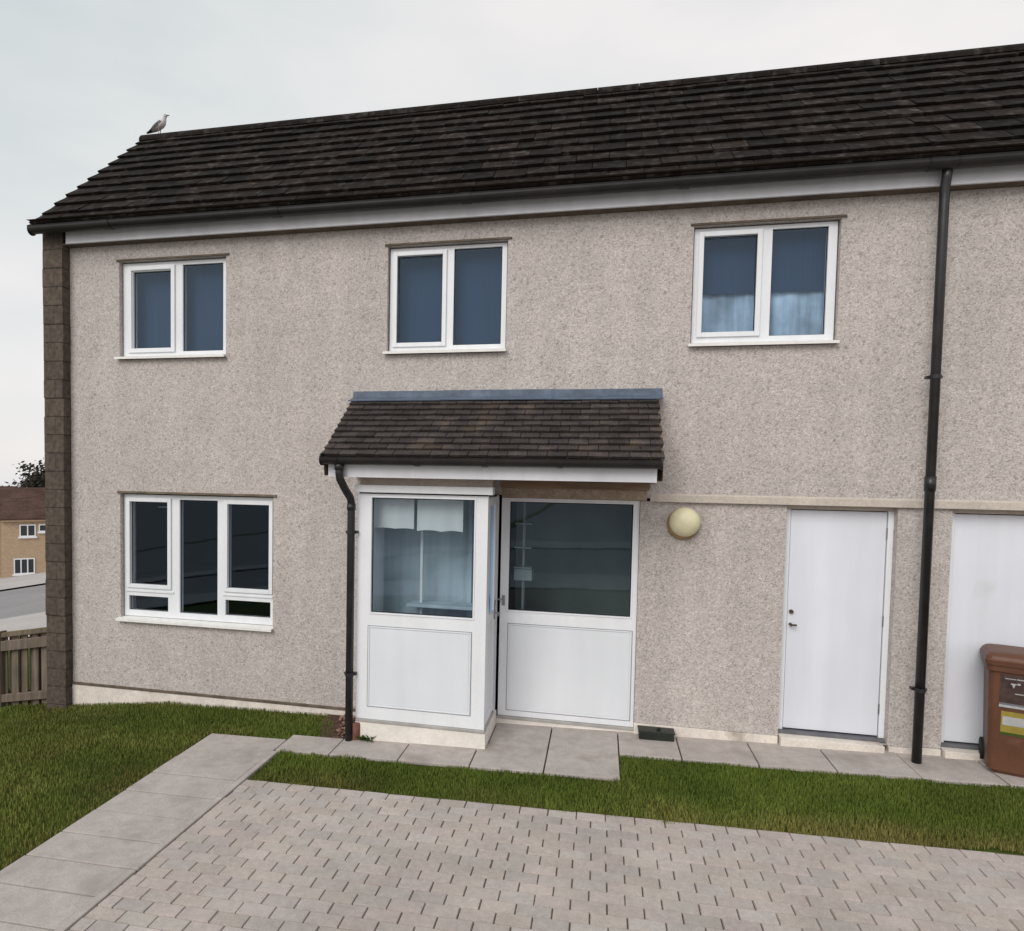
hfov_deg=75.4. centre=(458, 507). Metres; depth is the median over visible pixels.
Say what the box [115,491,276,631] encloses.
window
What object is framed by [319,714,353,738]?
soil patch
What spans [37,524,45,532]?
window
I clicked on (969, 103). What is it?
neighbouring house
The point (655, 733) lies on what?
plastic box
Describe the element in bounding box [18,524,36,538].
window
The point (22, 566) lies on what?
window
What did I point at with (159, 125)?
gull
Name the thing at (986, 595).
door
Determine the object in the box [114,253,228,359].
window
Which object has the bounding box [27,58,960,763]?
terraced house
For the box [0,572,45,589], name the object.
pavement
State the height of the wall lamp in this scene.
0.295 m
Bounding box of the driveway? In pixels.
[68,780,1023,930]
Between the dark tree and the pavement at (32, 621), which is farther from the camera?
the dark tree
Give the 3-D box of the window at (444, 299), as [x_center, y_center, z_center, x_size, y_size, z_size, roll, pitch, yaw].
[-0.099,-2.028,6.439,1.250,1.077,0.261,2,3,12]
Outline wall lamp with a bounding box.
[667,507,699,539]
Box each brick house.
[0,486,17,576]
[0,487,45,577]
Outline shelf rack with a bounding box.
[514,502,533,609]
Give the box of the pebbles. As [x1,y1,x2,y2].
[336,714,355,737]
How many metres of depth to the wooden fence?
7.68 m
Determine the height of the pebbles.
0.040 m
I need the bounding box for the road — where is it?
[0,585,45,618]
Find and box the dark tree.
[2,457,44,486]
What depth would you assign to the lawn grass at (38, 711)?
6.11 m
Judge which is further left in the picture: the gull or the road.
the road
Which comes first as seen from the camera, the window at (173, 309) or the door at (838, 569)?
the door at (838, 569)
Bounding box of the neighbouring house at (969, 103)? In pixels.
[879,43,1023,761]
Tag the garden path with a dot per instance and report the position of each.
(53, 883)
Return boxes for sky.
[0,0,1023,486]
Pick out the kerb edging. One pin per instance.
(82, 912)
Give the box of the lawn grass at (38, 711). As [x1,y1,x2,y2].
[0,688,333,867]
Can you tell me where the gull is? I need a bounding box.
[146,114,168,133]
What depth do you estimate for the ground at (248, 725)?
5.27 m
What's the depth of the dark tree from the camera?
68.98 m
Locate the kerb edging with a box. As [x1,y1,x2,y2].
[54,751,277,930]
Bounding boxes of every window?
[12,558,34,575]
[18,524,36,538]
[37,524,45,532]
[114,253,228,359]
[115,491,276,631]
[383,237,511,354]
[688,214,846,346]
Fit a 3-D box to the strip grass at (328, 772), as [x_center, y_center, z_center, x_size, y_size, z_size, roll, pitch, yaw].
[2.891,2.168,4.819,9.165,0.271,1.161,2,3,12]
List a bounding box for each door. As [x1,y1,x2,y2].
[778,505,894,742]
[941,509,1023,749]
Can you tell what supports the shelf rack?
on the terraced house at (333, 404)
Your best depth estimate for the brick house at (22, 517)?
57.99 m
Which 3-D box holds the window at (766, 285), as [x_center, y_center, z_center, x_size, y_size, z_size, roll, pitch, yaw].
[2.697,-1.964,5.861,1.260,1.092,0.306,2,3,12]
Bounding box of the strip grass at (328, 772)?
[248,750,1023,853]
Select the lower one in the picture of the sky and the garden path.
the garden path
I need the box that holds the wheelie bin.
[978,643,1023,777]
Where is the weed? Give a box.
[356,735,375,741]
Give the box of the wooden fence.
[0,627,46,708]
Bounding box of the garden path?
[0,723,1023,930]
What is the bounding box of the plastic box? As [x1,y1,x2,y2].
[637,725,674,741]
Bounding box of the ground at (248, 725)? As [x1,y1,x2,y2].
[0,583,1023,870]
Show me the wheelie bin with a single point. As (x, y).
(1001, 745)
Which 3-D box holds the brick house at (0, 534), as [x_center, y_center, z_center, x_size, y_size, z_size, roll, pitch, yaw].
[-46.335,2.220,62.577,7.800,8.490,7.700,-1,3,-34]
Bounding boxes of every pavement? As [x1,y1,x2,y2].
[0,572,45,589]
[0,612,46,639]
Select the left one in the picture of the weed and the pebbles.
the pebbles

